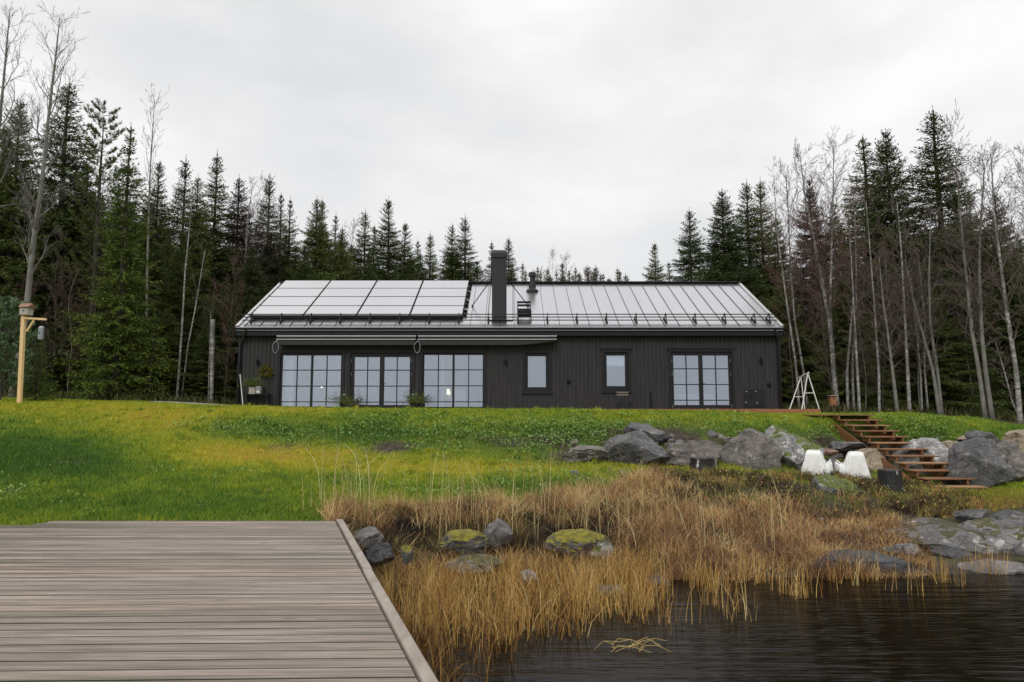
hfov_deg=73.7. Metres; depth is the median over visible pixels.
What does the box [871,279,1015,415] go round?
spruce tree
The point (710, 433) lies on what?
loose stone
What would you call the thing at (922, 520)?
bedrock
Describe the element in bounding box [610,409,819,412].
terrace deck
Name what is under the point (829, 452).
boulder
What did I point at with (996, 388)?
spruce tree
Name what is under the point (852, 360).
birch tree
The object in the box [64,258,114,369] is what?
birch tree
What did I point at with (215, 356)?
spruce tree
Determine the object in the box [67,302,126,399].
spruce tree
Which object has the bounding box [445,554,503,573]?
boulder
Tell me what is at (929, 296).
birch tree
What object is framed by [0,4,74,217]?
aspen tree
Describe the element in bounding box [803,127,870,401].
birch tree
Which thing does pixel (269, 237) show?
spruce tree
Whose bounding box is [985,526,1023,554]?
bedrock
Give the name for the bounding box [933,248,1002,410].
birch tree
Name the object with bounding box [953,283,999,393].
birch tree
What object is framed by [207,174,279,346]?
spruce tree
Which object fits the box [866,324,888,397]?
spruce tree
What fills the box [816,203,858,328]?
spruce tree
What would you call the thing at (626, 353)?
window
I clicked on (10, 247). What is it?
spruce tree
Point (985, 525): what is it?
boulder
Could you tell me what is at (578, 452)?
boulder
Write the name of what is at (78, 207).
spruce tree
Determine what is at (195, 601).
dock
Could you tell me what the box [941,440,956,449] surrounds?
boulder
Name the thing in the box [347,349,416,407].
glazed door
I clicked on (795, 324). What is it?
birch tree
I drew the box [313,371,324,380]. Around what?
pendant lamp
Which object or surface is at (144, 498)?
lawn grass
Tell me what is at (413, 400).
potted evergreen
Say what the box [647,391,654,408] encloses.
parasol foot pole
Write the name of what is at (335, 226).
spruce tree
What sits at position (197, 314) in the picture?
spruce tree
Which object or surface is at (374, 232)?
spruce tree
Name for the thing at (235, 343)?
spruce tree
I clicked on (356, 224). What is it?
birch tree
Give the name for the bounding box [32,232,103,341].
spruce tree
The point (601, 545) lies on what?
boulder
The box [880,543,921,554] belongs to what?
boulder
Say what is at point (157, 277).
birch tree
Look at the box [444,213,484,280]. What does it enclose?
spruce tree
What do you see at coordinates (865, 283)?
birch tree
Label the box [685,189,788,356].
spruce tree
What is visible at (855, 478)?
fern leaves
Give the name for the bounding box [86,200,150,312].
spruce tree
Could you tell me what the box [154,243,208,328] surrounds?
spruce tree
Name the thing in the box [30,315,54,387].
birch tree
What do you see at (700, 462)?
tree stump
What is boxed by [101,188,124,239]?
spruce tree
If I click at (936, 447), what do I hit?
boulder
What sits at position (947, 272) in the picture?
birch tree
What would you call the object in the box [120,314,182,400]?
spruce tree
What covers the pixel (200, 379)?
spruce tree
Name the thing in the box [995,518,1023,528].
boulder
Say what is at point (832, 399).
nest box
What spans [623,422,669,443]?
boulder
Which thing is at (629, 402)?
folding chair
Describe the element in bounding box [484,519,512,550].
boulder
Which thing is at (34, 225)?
aspen tree
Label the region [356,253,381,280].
spruce tree
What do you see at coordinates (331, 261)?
spruce tree
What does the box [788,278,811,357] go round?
spruce tree
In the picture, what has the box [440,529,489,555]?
boulder
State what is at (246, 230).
birch tree
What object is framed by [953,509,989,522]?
boulder
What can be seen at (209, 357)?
birch tree
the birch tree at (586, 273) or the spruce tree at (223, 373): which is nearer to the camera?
the spruce tree at (223, 373)
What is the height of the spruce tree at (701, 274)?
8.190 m
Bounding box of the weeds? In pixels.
[0,407,964,505]
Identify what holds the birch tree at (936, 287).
on the ground at (680, 433)
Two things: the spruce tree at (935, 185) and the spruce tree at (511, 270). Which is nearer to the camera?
the spruce tree at (935, 185)
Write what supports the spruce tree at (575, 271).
on the ground at (680, 433)
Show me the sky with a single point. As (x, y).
(587, 130)
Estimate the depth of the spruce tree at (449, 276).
46.10 m
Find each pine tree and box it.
[0,296,37,399]
[52,97,139,362]
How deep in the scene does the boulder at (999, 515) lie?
10.48 m
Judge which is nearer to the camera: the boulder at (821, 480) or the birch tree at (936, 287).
the boulder at (821, 480)
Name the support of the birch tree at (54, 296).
on the ground at (680, 433)
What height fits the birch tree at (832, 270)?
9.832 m
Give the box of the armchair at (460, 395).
[448,389,465,406]
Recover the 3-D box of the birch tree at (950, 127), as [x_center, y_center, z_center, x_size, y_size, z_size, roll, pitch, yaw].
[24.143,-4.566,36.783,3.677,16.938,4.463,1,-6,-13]
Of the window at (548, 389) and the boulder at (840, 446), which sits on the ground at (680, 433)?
the boulder at (840, 446)
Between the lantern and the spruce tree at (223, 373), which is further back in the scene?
the spruce tree at (223, 373)
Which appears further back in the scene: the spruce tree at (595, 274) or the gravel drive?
the spruce tree at (595, 274)
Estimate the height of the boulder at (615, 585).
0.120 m
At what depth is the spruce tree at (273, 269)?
40.82 m
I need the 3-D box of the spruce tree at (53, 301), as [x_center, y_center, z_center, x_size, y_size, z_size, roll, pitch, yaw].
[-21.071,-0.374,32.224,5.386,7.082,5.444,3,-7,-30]
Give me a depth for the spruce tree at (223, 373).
30.38 m
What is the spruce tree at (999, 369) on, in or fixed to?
on the ground at (680, 433)
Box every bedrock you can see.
[816,549,925,575]
[884,524,921,535]
[899,522,1000,553]
[901,517,959,524]
[957,559,1023,574]
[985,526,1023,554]
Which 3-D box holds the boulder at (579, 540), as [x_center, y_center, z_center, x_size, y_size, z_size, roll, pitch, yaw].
[0.814,2.571,8.682,0.806,0.362,0.645,0,-6,0]
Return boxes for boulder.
[353,526,383,550]
[364,542,394,567]
[400,545,413,563]
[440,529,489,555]
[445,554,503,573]
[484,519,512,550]
[519,569,537,583]
[544,529,606,558]
[561,445,609,461]
[588,540,613,560]
[596,584,622,596]
[604,431,670,464]
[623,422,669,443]
[643,575,669,586]
[661,440,722,466]
[718,428,781,469]
[765,425,824,469]
[812,474,860,495]
[824,448,838,455]
[826,455,836,467]
[829,441,865,451]
[855,448,886,470]
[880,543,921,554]
[892,437,948,475]
[929,546,972,558]
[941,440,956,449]
[943,436,1015,488]
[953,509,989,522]
[957,435,965,440]
[959,518,1001,532]
[964,430,1001,443]
[985,510,1023,519]
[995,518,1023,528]
[996,440,1023,481]
[1001,429,1023,453]
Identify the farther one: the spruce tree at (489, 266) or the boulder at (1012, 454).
the spruce tree at (489, 266)
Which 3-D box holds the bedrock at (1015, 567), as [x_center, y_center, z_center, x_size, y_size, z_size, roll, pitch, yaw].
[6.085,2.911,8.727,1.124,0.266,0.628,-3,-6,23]
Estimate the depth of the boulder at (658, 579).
7.81 m
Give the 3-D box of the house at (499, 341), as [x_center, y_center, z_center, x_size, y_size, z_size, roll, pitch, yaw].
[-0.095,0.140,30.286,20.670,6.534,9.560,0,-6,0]
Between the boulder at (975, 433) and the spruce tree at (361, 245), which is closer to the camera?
the boulder at (975, 433)
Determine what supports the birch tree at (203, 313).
on the ground at (680, 433)
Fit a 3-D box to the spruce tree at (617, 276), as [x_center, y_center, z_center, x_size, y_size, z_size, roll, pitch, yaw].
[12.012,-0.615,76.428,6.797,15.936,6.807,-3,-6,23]
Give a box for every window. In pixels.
[276,349,345,407]
[419,349,487,407]
[522,350,551,393]
[600,349,631,392]
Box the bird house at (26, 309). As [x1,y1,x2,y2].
[18,303,36,315]
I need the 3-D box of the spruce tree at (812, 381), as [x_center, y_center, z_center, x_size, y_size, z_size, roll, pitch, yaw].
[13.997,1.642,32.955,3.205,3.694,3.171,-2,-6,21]
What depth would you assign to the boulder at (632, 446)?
14.76 m
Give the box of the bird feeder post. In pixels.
[17,315,46,402]
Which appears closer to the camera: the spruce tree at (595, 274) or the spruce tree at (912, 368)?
the spruce tree at (912, 368)
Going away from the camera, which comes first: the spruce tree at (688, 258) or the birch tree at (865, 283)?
the birch tree at (865, 283)
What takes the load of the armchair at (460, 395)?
on the house at (499, 341)
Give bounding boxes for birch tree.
[0,265,24,368]
[8,252,52,360]
[26,225,76,389]
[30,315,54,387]
[45,259,90,396]
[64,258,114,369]
[136,84,168,325]
[136,237,180,316]
[175,175,204,399]
[181,239,213,397]
[189,297,209,343]
[200,276,230,341]
[204,311,213,400]
[209,319,214,401]
[212,252,245,399]
[225,177,270,317]
[233,193,272,338]
[246,171,289,296]
[343,214,362,265]
[533,265,545,280]
[541,248,561,280]
[556,252,573,280]
[578,266,589,280]
[584,267,596,280]
[751,165,810,407]
[756,157,828,406]
[766,234,833,372]
[767,136,853,409]
[780,304,803,403]
[798,275,827,370]
[799,249,862,394]
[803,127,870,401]
[805,211,850,361]
[810,265,873,360]
[832,205,879,411]
[833,235,892,377]
[838,170,885,410]
[840,248,868,412]
[842,313,880,404]
[845,246,907,411]
[847,184,897,412]
[857,248,904,411]
[868,240,920,409]
[876,189,926,411]
[881,220,945,408]
[891,198,963,414]
[895,267,934,408]
[896,259,950,414]
[907,248,951,407]
[910,262,950,373]
[921,100,995,270]
[925,148,1020,420]
[927,252,951,319]
[930,144,997,418]
[930,237,1009,336]
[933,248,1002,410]
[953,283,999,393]
[960,138,1023,423]
[985,266,1010,394]
[985,336,1022,412]
[993,142,1023,324]
[996,254,1023,383]
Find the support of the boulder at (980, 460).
on the ground at (680, 433)
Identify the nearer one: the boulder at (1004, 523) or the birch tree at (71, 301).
the boulder at (1004, 523)
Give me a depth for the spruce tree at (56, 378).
29.61 m
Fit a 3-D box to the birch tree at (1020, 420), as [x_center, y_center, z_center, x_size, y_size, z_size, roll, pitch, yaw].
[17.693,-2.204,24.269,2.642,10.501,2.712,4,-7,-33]
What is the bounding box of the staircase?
[803,415,987,490]
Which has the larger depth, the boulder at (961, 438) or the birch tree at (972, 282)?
the birch tree at (972, 282)
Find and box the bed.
[674,394,714,404]
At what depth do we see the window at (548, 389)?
25.81 m
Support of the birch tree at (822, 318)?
on the ground at (680, 433)
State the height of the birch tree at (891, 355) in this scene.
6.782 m
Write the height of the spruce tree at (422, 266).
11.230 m
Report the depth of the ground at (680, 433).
14.81 m
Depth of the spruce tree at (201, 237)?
35.51 m
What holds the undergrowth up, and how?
on the ground at (680, 433)
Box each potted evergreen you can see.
[321,390,363,407]
[398,390,431,408]
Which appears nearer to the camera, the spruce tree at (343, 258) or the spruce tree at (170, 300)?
the spruce tree at (170, 300)
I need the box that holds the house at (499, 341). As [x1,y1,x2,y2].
[234,250,784,408]
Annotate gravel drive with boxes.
[148,401,227,404]
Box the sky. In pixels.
[0,0,1023,285]
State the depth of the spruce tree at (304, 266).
38.06 m
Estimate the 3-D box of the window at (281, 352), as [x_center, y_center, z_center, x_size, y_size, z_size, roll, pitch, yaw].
[-7.599,1.426,25.817,2.638,2.218,0.185,0,-6,0]
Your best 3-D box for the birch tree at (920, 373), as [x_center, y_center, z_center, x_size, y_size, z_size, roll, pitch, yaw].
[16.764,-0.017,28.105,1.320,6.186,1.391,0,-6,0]
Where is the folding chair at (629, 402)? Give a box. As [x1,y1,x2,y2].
[616,391,632,408]
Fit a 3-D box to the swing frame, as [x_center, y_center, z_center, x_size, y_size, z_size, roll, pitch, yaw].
[10.534,1.877,24.689,0.640,1.460,1.188,0,-6,-4]
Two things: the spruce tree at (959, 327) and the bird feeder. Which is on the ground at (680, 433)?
the spruce tree at (959, 327)
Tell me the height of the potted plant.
0.913 m
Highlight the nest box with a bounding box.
[827,395,837,405]
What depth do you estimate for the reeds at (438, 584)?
7.04 m
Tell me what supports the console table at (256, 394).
on the terrace deck
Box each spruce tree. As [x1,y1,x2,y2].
[0,78,118,392]
[0,100,80,392]
[0,128,46,348]
[3,260,89,391]
[3,336,62,396]
[12,336,62,400]
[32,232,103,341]
[33,165,110,311]
[37,264,104,387]
[37,306,86,396]
[38,348,66,395]
[53,121,182,400]
[64,187,108,258]
[65,354,94,396]
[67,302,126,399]
[72,308,114,387]
[74,320,153,397]
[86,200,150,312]
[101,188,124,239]
[102,161,196,324]
[112,204,164,303]
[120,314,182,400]
[123,314,175,394]
[129,306,195,398]
[139,242,210,379]
[150,271,194,371]
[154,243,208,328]
[157,316,205,399]
[159,159,200,292]
[159,325,236,403]
[168,177,226,345]
[175,283,244,401]
[175,292,207,356]
[184,328,236,395]
[186,150,249,345]
[204,351,234,401]
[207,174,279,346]
[216,242,274,389]
[246,179,287,296]
[259,242,289,293]
[270,194,290,278]
[276,196,303,280]
[278,243,308,280]
[281,196,347,280]
[288,242,324,280]
[304,200,336,280]
[319,257,340,280]
[325,228,357,280]
[327,216,352,280]
[343,241,362,280]
[345,209,380,280]
[355,197,409,280]
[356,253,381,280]
[366,224,384,269]
[390,221,421,280]
[402,254,429,280]
[409,241,427,280]
[416,253,429,279]
[422,231,440,280]
[432,225,466,280]
[435,254,458,280]
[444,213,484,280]
[461,261,487,280]
[483,243,493,280]
[503,239,520,280]
[520,264,525,280]
[544,268,550,280]
[558,262,567,280]
[572,266,579,280]
[584,266,591,280]
[591,265,598,280]
[614,267,621,280]
[642,241,667,280]
[661,208,709,280]
[666,263,672,280]
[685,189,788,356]
[694,266,706,280]
[724,179,784,336]
[741,180,795,310]
[744,257,783,392]
[750,267,781,338]
[759,218,799,355]
[763,278,829,408]
[782,180,840,382]
[782,344,827,405]
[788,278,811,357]
[790,133,910,385]
[798,277,911,410]
[806,344,823,391]
[814,252,870,377]
[814,339,837,397]
[816,128,977,411]
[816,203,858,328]
[857,106,1023,413]
[860,323,919,407]
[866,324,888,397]
[870,295,965,410]
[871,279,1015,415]
[880,328,917,408]
[923,299,973,398]
[940,192,994,338]
[941,291,1002,405]
[963,194,1023,416]
[964,355,1010,417]
[966,192,986,258]
[994,317,1023,413]
[997,289,1023,414]
[1008,237,1023,267]
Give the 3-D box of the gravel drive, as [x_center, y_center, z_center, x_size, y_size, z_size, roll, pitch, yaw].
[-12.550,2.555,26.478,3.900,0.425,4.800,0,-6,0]
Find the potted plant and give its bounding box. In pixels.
[231,374,273,393]
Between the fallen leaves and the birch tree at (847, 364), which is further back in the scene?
the birch tree at (847, 364)
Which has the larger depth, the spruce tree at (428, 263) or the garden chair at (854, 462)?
the spruce tree at (428, 263)
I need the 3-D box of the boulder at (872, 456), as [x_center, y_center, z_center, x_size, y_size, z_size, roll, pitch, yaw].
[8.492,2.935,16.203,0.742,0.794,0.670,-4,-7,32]
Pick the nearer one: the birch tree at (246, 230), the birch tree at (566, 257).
the birch tree at (246, 230)
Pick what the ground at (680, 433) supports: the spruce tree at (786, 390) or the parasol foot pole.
the spruce tree at (786, 390)
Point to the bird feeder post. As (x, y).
(23, 330)
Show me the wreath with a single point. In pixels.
(267, 368)
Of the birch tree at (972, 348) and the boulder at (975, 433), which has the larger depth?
the birch tree at (972, 348)
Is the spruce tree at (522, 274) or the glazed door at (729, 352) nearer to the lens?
the glazed door at (729, 352)
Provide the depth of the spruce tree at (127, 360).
29.63 m
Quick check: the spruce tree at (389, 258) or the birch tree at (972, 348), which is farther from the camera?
the spruce tree at (389, 258)
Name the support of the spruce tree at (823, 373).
on the ground at (680, 433)
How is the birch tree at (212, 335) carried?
on the ground at (680, 433)
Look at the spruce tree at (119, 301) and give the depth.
28.13 m
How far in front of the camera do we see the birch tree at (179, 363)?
29.33 m
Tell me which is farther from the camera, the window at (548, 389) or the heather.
the window at (548, 389)
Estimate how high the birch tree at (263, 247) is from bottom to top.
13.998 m
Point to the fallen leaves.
(337, 451)
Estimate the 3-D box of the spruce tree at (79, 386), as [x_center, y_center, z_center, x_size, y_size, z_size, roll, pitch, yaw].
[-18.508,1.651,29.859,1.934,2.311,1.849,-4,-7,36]
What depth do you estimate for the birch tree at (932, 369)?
26.60 m
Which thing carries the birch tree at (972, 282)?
on the ground at (680, 433)
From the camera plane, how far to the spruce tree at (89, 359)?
30.01 m
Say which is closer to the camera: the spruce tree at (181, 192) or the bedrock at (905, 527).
the bedrock at (905, 527)
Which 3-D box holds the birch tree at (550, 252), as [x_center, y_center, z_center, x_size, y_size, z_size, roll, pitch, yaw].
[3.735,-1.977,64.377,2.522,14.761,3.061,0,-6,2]
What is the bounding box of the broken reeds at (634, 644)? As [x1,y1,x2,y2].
[594,637,669,652]
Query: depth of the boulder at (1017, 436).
15.78 m
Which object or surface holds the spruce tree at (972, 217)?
on the ground at (680, 433)
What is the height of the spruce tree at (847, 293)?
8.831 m
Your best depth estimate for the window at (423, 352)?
25.84 m
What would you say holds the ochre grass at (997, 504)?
on the ground at (680, 433)
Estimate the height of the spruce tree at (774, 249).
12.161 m
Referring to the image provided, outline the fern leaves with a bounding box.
[620,463,981,518]
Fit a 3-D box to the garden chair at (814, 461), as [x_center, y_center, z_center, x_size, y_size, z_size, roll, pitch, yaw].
[6.647,2.661,14.922,0.608,0.587,0.726,-4,-7,34]
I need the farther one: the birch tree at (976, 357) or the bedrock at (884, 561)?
the birch tree at (976, 357)
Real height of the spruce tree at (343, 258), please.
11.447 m
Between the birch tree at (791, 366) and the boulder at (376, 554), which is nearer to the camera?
the boulder at (376, 554)
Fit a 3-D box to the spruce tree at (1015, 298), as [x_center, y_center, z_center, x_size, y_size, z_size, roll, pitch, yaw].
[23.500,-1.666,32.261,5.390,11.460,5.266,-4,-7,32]
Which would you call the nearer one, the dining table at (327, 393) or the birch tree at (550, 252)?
the dining table at (327, 393)
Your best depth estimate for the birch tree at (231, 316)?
29.50 m
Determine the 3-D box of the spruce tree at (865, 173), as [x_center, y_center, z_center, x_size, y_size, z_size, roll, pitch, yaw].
[18.201,-3.344,35.594,7.732,15.548,7.721,-4,-7,35]
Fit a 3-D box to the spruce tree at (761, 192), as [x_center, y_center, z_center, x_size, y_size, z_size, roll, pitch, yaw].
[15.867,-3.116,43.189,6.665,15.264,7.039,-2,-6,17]
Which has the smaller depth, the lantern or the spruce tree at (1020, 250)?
the lantern
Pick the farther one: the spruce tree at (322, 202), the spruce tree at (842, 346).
the spruce tree at (322, 202)
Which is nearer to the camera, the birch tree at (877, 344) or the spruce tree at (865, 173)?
the birch tree at (877, 344)
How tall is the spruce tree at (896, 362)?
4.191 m
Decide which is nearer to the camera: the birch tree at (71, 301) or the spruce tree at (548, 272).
the birch tree at (71, 301)
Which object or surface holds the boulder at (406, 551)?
on the ground at (680, 433)
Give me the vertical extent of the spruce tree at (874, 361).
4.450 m
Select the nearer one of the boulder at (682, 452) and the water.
the water
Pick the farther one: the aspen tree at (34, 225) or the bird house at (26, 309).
the aspen tree at (34, 225)
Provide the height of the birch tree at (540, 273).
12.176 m
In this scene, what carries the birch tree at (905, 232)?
on the ground at (680, 433)
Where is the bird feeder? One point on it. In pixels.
(41, 332)
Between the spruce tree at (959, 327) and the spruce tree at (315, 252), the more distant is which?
the spruce tree at (315, 252)
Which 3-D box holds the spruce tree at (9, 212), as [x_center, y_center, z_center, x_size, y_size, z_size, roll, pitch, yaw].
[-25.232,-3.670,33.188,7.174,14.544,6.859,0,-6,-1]
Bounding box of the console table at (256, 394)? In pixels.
[243,394,270,405]
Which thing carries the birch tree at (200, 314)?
on the ground at (680, 433)
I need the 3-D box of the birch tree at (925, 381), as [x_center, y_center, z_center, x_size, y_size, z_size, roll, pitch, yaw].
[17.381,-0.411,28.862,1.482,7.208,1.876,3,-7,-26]
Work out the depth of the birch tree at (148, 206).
31.97 m
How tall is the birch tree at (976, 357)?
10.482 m
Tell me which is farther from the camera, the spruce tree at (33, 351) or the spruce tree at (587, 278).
the spruce tree at (587, 278)
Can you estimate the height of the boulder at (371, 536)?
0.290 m
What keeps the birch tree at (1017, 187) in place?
on the ground at (680, 433)
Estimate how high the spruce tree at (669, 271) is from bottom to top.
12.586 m
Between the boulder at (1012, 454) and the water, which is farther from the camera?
the boulder at (1012, 454)
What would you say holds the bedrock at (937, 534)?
on the ground at (680, 433)
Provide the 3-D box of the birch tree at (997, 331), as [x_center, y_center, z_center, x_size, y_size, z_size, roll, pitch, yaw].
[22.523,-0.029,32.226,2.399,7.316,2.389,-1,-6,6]
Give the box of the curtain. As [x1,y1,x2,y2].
[284,356,293,406]
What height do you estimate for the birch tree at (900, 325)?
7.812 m
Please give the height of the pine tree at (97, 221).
14.681 m
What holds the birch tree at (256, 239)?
on the ground at (680, 433)
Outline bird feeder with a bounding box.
[38,325,43,339]
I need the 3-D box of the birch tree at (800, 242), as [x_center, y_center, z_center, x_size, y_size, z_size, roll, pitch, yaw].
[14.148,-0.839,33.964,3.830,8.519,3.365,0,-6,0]
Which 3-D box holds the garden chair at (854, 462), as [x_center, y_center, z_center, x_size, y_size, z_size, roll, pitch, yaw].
[7.429,2.690,14.918,0.608,0.587,0.725,-1,-6,7]
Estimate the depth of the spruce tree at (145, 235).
35.98 m
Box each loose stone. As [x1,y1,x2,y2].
[707,430,716,436]
[721,437,731,442]
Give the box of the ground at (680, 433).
[0,401,1023,587]
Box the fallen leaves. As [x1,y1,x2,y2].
[4,405,1019,506]
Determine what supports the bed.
in the house at (499, 341)
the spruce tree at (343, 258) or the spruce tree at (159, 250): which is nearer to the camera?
the spruce tree at (159, 250)
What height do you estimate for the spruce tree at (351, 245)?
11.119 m
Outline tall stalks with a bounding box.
[299,425,822,554]
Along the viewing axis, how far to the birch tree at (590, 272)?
63.49 m
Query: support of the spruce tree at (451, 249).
on the ground at (680, 433)
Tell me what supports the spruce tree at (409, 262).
on the ground at (680, 433)
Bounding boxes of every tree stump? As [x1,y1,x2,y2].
[690,457,714,471]
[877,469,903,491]
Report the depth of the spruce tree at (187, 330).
30.83 m
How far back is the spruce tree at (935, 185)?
32.96 m
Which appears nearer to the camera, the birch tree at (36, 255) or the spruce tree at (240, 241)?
the birch tree at (36, 255)
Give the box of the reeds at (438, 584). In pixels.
[372,533,1009,681]
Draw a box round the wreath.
[257,364,273,378]
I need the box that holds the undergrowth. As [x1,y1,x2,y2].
[2,389,1023,421]
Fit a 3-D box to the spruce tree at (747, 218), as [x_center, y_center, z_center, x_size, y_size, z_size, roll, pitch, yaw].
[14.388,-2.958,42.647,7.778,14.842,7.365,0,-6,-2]
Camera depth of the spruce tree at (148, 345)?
30.34 m
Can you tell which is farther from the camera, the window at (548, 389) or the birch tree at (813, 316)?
the birch tree at (813, 316)
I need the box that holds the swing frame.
[789,372,820,412]
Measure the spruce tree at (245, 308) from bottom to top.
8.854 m
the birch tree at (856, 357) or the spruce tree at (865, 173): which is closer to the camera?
the birch tree at (856, 357)
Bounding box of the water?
[386,573,1023,681]
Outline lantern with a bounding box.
[255,386,262,393]
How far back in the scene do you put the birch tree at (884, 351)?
28.48 m
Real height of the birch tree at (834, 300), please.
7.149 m
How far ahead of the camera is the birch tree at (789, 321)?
30.95 m
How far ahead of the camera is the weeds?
16.68 m
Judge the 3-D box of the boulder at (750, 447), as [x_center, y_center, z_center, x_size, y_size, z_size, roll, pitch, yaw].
[5.245,2.611,15.615,1.703,1.234,1.363,0,-6,0]
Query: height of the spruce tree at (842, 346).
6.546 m
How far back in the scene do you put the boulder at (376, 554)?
7.70 m
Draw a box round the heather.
[611,463,984,520]
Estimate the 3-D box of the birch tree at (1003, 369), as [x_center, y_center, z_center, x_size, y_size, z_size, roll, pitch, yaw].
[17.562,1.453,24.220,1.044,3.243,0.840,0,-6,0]
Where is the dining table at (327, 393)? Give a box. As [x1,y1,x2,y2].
[319,390,339,406]
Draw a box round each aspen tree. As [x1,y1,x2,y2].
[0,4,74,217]
[1,0,89,397]
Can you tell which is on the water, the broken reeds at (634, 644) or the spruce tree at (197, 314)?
the broken reeds at (634, 644)
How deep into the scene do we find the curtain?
26.13 m
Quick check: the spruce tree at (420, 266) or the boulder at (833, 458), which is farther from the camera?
the spruce tree at (420, 266)
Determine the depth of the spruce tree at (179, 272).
32.33 m
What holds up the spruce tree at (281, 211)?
on the ground at (680, 433)
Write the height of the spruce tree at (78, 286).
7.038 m
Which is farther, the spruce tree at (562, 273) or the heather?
the spruce tree at (562, 273)
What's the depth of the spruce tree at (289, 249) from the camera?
41.75 m
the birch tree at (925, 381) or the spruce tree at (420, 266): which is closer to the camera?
the birch tree at (925, 381)
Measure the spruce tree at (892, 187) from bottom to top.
15.298 m
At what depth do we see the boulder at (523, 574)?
7.62 m
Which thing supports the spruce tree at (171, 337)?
on the ground at (680, 433)
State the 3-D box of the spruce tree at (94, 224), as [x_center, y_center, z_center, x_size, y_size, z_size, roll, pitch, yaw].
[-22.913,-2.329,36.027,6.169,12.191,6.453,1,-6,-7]
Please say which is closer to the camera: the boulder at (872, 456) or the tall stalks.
the tall stalks
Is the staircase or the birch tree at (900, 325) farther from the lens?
the birch tree at (900, 325)
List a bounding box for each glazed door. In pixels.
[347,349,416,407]
[667,348,735,407]
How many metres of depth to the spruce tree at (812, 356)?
33.72 m
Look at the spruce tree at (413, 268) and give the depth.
47.46 m
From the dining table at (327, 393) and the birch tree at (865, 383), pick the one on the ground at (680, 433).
the birch tree at (865, 383)
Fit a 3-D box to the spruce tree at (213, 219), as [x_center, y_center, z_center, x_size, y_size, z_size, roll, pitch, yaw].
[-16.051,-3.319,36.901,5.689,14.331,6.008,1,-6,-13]
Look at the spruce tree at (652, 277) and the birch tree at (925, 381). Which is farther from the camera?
the spruce tree at (652, 277)
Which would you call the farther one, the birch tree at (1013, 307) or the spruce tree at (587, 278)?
the spruce tree at (587, 278)
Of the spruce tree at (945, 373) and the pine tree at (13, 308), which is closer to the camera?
the pine tree at (13, 308)
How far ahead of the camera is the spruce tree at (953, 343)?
31.65 m
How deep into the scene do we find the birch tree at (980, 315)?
25.31 m
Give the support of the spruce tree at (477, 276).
on the ground at (680, 433)
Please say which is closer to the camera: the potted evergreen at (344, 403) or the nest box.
the potted evergreen at (344, 403)
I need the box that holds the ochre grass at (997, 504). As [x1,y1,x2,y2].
[908,486,1023,517]
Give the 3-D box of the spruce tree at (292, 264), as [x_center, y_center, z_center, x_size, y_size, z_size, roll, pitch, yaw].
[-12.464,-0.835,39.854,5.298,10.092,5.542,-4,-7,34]
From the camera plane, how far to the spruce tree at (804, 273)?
36.44 m
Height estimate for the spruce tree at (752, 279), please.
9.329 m
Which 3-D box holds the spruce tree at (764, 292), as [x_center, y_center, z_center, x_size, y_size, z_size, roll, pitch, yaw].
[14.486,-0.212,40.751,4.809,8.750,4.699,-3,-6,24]
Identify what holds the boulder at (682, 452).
on the ground at (680, 433)
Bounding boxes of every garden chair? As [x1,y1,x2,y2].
[801,450,833,474]
[834,451,870,478]
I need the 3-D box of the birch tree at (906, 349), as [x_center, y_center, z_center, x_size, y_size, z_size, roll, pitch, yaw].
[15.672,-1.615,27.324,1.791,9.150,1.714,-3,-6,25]
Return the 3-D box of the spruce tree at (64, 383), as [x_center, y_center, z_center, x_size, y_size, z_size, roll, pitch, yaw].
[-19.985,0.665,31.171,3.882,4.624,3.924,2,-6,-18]
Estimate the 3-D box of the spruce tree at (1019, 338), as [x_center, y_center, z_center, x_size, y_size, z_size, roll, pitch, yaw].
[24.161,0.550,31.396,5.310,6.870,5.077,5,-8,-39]
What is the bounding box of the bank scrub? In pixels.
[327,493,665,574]
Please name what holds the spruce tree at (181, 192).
on the ground at (680, 433)
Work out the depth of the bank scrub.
9.23 m
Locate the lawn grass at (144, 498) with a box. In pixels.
[0,397,1023,524]
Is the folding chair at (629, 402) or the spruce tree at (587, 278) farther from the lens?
the spruce tree at (587, 278)
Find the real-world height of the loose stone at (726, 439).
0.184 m
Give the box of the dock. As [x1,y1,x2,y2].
[0,519,437,681]
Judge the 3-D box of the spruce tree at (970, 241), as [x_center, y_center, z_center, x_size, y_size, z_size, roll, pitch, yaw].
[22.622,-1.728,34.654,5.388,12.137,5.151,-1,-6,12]
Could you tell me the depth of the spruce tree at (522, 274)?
62.94 m
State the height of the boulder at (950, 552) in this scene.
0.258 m
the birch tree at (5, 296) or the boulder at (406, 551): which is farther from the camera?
the birch tree at (5, 296)
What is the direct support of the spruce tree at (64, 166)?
on the ground at (680, 433)
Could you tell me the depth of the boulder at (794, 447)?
15.43 m
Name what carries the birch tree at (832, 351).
on the ground at (680, 433)
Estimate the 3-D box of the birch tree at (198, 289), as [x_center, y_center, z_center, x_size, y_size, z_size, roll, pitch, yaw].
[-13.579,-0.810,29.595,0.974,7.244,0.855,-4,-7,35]
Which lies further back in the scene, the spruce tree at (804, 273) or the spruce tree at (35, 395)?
the spruce tree at (804, 273)

